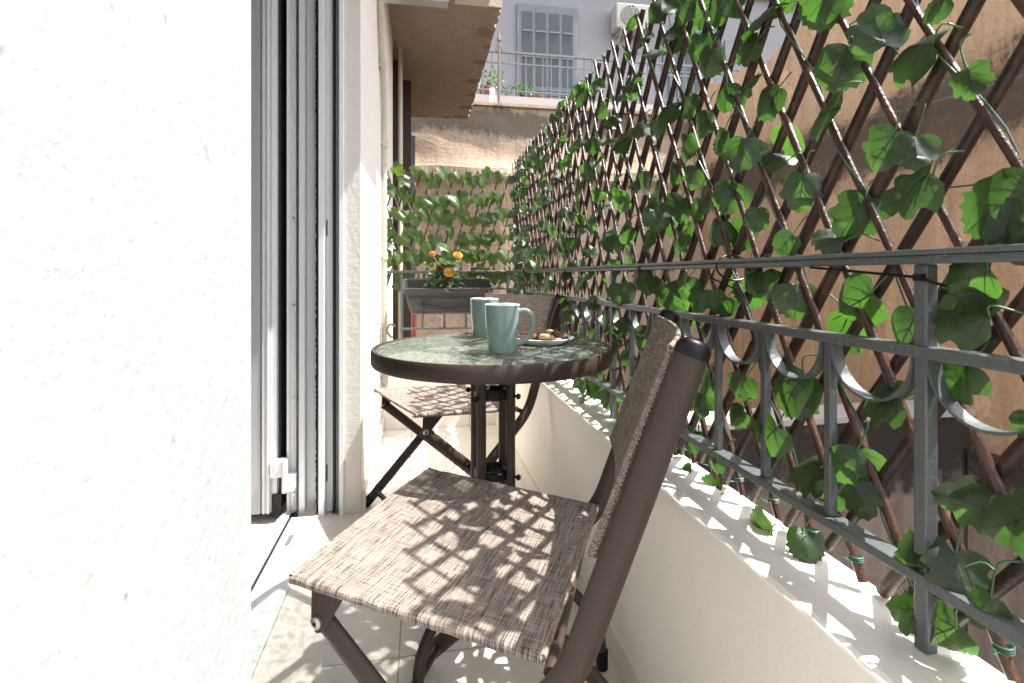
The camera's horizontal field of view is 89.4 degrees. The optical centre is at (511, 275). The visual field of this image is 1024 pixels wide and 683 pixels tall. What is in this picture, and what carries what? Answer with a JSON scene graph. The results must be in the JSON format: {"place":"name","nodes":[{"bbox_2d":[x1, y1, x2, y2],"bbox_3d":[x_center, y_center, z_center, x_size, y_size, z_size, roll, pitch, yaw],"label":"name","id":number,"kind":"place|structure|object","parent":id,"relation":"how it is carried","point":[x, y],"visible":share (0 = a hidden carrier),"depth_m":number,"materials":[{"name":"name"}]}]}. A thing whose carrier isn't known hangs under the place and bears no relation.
{"place":"outdoors","nodes":[
{"label":"outdoors","id":0,"kind":"place"},
{"bbox_2d":[251,502,291,562],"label":"room floor","id":1,"kind":"structure","parent":0,"point":[262,525],"depth_m":1.83,"materials":[{"name":"tile"}]},
{"bbox_2d":[318,425,623,682],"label":"balcony floor","id":2,"kind":"structure","parent":0,"point":[388,645],"depth_m":1.25,"materials":[{"name":"tile"}]},
{"bbox_2d":[0,0,392,682],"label":"house wall","id":3,"kind":"structure","parent":2,"relation":"on","point":[124,340],"depth_m":0.41,"materials":[{"name":"white paint"}]},
{"bbox_2d":[251,0,343,678],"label":"balcony door","id":4,"kind":"structure","parent":3,"relation":"attached to","point":[297,253],"depth_m":1.91,"materials":[{"name":"white metal"}]},
{"bbox_2d":[377,0,387,387],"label":"corrugated conduit","id":5,"kind":"object","parent":3,"relation":"attached to","point":[384,146],"visible":0.93,"depth_m":2.90,"materials":[{"name":"beige plastic"}]},
{"bbox_2d":[386,323,394,337],"bbox_3d":[-0.680,0.311,2.899,0.039,0.083,0.071,0,0,2],"label":"loose cable","id":6,"kind":"object","parent":5,"relation":"attached to","point":[387,329],"visible":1,"depth_m":2.87,"materials":[{"name":"white plastic"}]},
{"bbox_2d":[383,0,448,7],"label":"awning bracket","id":7,"kind":"object","parent":3,"relation":"attached to","point":[436,3],"visible":0.86,"depth_m":2.81,"materials":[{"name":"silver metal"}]},
{"bbox_2d":[388,0,501,119],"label":"overhead slab","id":8,"kind":"structure","parent":3,"relation":"on","point":[445,53],"depth_m":4.29,"materials":[{"name":"beige paint"}]},
{"bbox_2d":[398,46,402,338],"bbox_3d":[-0.927,-0.638,4.223,0.069,2.855,0.040,0,0,-10],"label":"drain pipe","id":9,"kind":"object","parent":8,"relation":"attached to","point":[400,115],"visible":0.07,"depth_m":4.21,"materials":[{"name":"beige plastic"}]},
{"bbox_2d":[411,0,454,8],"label":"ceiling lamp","id":10,"kind":"object","parent":8,"relation":"attached to","point":[451,3],"visible":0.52,"depth_m":3.39,"materials":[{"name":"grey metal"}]},
{"bbox_2d":[251,513,359,682],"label":"marble threshold","id":11,"kind":"object","parent":2,"relation":"on","point":[294,651],"visible":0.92,"depth_m":1.26,"materials":[{"name":"white stone"}]},
{"bbox_2d":[366,291,563,507],"bbox_3d":[-0.193,0.482,1.937,0.612,0.830,0.491,0,0,-32],"label":"folding chair","id":12,"kind":"object","parent":2,"relation":"on","point":[432,406],"visible":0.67,"depth_m":1.90,"materials":[{"name":"beige fabric"}]},
{"bbox_2d":[370,333,612,682],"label":"round table","id":13,"kind":"object","parent":2,"relation":"on","point":[494,382],"visible":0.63,"depth_m":1.23,"materials":[{"name":"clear glass"}]},
{"bbox_2d":[470,298,500,337],"bbox_3d":[-0.067,0.123,1.513,0.110,0.113,0.082,0,0,-16],"label":"mug","id":14,"kind":"object","parent":13,"relation":"on","point":[478,317],"visible":0.52,"depth_m":1.48,"materials":[{"name":"green ceramic"}]},
{"bbox_2d":[485,303,535,353],"bbox_3d":[-0.011,0.123,1.205,0.110,0.113,0.082,0,0,33],"label":"mug","id":15,"kind":"object","parent":13,"relation":"on","point":[502,323],"visible":1,"depth_m":1.18,"materials":[{"name":"green ceramic"}]},
{"bbox_2d":[518,333,574,344],"bbox_3d":[0.084,0.172,1.376,0.163,0.016,0.163,0,0,-10],"label":"plate","id":16,"kind":"object","parent":13,"relation":"on","point":[557,341],"visible":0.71,"depth_m":1.32,"materials":[{"name":"white ceramic"}]},
{"bbox_2d":[518,331,536,339],"bbox_3d":[0.039,0.159,1.357,0.053,0.016,0.051,-12,9,-10],"label":"biscuit","id":17,"kind":"object","parent":16,"relation":"on","point":[523,335],"visible":0.58,"depth_m":1.34,"materials":[{"name":"brown food"}]},
{"bbox_2d":[538,334,554,339],"bbox_3d":[0.091,0.161,1.356,0.044,0.016,0.045,12,-13,-33],"label":"biscuit","id":18,"kind":"object","parent":16,"relation":"on","point":[546,336],"visible":0.98,"depth_m":1.34,"materials":[{"name":"beige food"}]},
{"bbox_2d":[551,330,567,339],"bbox_3d":[0.127,0.158,1.374,0.046,0.016,0.046,17,-1,-2],"label":"biscuit","id":19,"kind":"object","parent":16,"relation":"on","point":[559,334],"visible":0.95,"depth_m":1.36,"materials":[{"name":"brown food"}]},
{"bbox_2d":[546,329,556,338],"bbox_3d":[0.109,0.158,1.395,0.039,0.013,0.038,7,24,-38],"label":"biscuit","id":20,"kind":"object","parent":19,"relation":"on","point":[548,331],"visible":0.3,"depth_m":1.39,"materials":[{"name":"beige food"}]},
{"bbox_2d":[288,309,711,682],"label":"folding chair","id":21,"kind":"object","parent":2,"relation":"on","point":[452,558],"visible":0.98,"depth_m":0.75,"materials":[{"name":"fabric"}]},
{"bbox_2d":[382,345,1014,682],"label":"parapet","id":22,"kind":"structure","parent":2,"relation":"on","point":[718,587],"depth_m":0.83,"materials":[{"name":"beige paint"}]},
{"bbox_2d":[387,243,1023,654],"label":"iron railing","id":23,"kind":"object","parent":22,"relation":"on","point":[925,381],"visible":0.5,"depth_m":0.62,"materials":[{"name":"grey metal"}]},
{"bbox_2d":[404,271,483,315],"bbox_3d":[-0.363,0.103,2.912,0.478,0.249,0.175,0,0,-10],"label":"wire holder","id":24,"kind":"object","parent":23,"relation":"attached to","point":[423,298],"visible":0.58,"depth_m":2.84,"materials":[{"name":"black metal"}]},
{"bbox_2d":[402,279,492,314],"bbox_3d":[-0.361,0.119,2.900,0.494,0.198,0.186,0,0,-10],"label":"planter box","id":25,"kind":"object","parent":23,"relation":"hanging from","point":[414,288],"visible":0.86,"depth_m":2.85,"materials":[{"name":"grey plastic"}]},
{"bbox_2d":[422,251,466,292],"bbox_3d":[-0.369,-0.012,2.870,0.262,0.250,0.211,0,0,-10],"label":"marigold","id":26,"kind":"object","parent":25,"relation":"in","point":[444,270],"visible":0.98,"depth_m":2.85,"materials":[{"name":"green plant"}]},
{"bbox_2d":[387,161,510,297],"bbox_3d":[-0.399,-0.215,3.119,0.820,0.923,0.080,0,0,-10],"label":"end trellis","id":27,"kind":"object","parent":23,"relation":"attached to","point":[444,216],"visible":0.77,"depth_m":3.12,"materials":[{"name":"green plant"}]},
{"bbox_2d":[505,0,1023,681],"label":"long trellis","id":28,"kind":"object","parent":23,"relation":"attached to","point":[973,298],"visible":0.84,"depth_m":0.73,"materials":[{"name":"green plant"}]},
{"bbox_2d":[711,254,743,288],"bbox_3d":[0.375,-0.007,0.892,0.048,0.060,0.086,0,0,43],"label":"cable tie","id":29,"kind":"object","parent":28,"relation":"attached to","point":[719,273],"visible":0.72,"depth_m":0.89,"materials":[{"name":"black plastic"}]},
{"bbox_2d":[809,266,945,287],"bbox_3d":[0.427,0.003,0.608,0.040,0.030,0.165,0,0,-10],"label":"cable tie","id":30,"kind":"object","parent":28,"relation":"attached to","point":[918,277],"visible":1,"depth_m":0.57,"materials":[{"name":"black plastic"}]},
{"bbox_2d":[489,87,495,101],"bbox_3d":[-0.270,-2.435,7.416,0.136,0.509,0.060,0,0,-10],"label":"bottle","id":31,"kind":"object","parent":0,"point":[492,96],"visible":0.41,"depth_m":7.42,"materials":[{"name":"white plastic"}]},
{"bbox_2d":[474,0,801,111],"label":"neighbour building","id":32,"kind":"structure","parent":0,"point":[582,28],"depth_m":9.25,"materials":[{"name":"grey paint"}]},
{"bbox_2d":[476,65,503,94],"bbox_3d":[-0.401,-2.943,7.991,0.585,0.542,0.446,0,0,-10],"label":"potted plant","id":33,"kind":"object","parent":32,"relation":"on","point":[488,85],"visible":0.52,"depth_m":7.94,"materials":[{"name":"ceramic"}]},
{"bbox_2d":[495,31,502,102],"bbox_3d":[-0.189,-2.958,7.481,0.097,1.173,0.064,0,0,-41],"label":"spear tipped post","id":34,"kind":"object","parent":32,"relation":"on","point":[498,44],"visible":0.96,"depth_m":7.47,"materials":[{"name":"metal"}]},
{"bbox_2d":[501,85,520,95],"bbox_3d":[-0.017,-2.816,8.072,0.342,0.287,0.254,0,0,-10],"label":"flower pot","id":35,"kind":"object","parent":32,"relation":"on","point":[511,93],"visible":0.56,"depth_m":8.01,"materials":[{"name":"green plant"}]},
{"bbox_2d":[516,83,533,96],"bbox_3d":[0.224,-2.840,8.116,0.352,0.335,0.249,0,0,-10],"label":"flower pot","id":36,"kind":"object","parent":32,"relation":"on","point":[523,95],"visible":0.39,"depth_m":8.07,"materials":[{"name":"green"}]},
{"bbox_2d":[532,94,541,97],"bbox_3d":[0.398,-2.747,8.143,0.175,0.150,0.175,0,0,-10],"label":"flower pot","id":37,"kind":"object","parent":32,"relation":"on","point":[538,95],"visible":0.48,"depth_m":8.07,"materials":[{"name":"ceramic"}]},
{"bbox_2d":[477,50,740,103],"bbox_3d":[0.534,-3.025,7.913,8.200,0.706,0.040,0,0,-10],"label":"neighbour railing","id":38,"kind":"object","parent":32,"relation":"on","point":[551,93],"visible":0.2,"depth_m":7.93,"materials":[{"name":"grey metal"}]},
{"bbox_2d":[611,3,648,53],"bbox_3d":[2.141,-4.444,9.333,0.658,0.748,0.362,0,0,-10],"label":"air conditioner","id":39,"kind":"object","parent":32,"relation":"attached to","point":[622,14],"visible":0.62,"depth_m":9.17,"materials":[{"name":"grey"}]},
{"bbox_2d":[724,40,742,75],"bbox_3d":[4.220,-3.889,9.864,0.366,1.142,0.042,0,0,-10],"label":"window","id":40,"kind":"structure","parent":32,"relation":"in","point":[728,44],"depth_m":9.83,"materials":[{"name":"grey paint"}]},
{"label":"courtyard ground","id":41,"kind":"structure","parent":0,"visible":0},
{"bbox_2d":[411,314,415,336],"bbox_3d":[-0.652,1.975,3.439,0.034,3.630,0.034,0,0,-10],"label":"red pipe","id":42,"kind":"object","parent":41,"relation":"on","point":[413,324],"depth_m":3.42,"materials":[{"name":"paint"}]},
{"bbox_2d":[411,101,701,410],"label":"courtyard back wall","id":43,"kind":"structure","parent":41,"relation":"on","point":[494,136],"depth_m":6.64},
{"bbox_2d":[677,400,975,632],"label":"courtyard wall","id":44,"kind":"structure","parent":41,"relation":"on","point":[884,439],"depth_m":3.46,"materials":[{"name":"paint"}]},
{"bbox_2d":[698,0,1023,455],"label":"courtyard side wall","id":45,"kind":"structure","parent":41,"relation":"on","point":[996,31],"depth_m":4.21,"materials":[{"name":"orange paint"}]},
{"bbox_2d":[709,74,1023,168],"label":"cable","id":46,"kind":"object","parent":45,"relation":"attached to","point":[895,112],"visible":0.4,"depth_m":4.12,"materials":[{"name":"black rubber"}]},
{"bbox_2d":[950,184,972,187],"bbox_3d":[3.169,-0.645,3.622,0.014,0.077,0.726,0,0,-10],"label":"cable","id":47,"kind":"object","parent":45,"relation":"attached to","point":[961,186],"visible":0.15,"depth_m":3.64,"materials":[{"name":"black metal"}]},
{"bbox_2d":[968,449,1023,682],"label":"stained plinth","id":48,"kind":"structure","parent":41,"relation":"on","point":[990,549],"depth_m":3.37,"materials":[{"name":"concrete"}]},
{"bbox_3d":[-1.658,-0.335,5.201,0.940,3.050,2.380,0,0,-10],"label":"neighbour wall","id":49,"kind":"object","parent":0,"visible":0},
{"bbox_2d":[393,60,414,339],"bbox_3d":[-1.103,-0.320,5.187,0.268,3.020,1.600,0,0,-10],"label":"wooden shutter","id":50,"kind":"object","parent":49,"relation":"attached to","point":[408,150],"visible":0.26,"depth_m":4.74,"materials":[{"name":"brown wood"}]}
]}

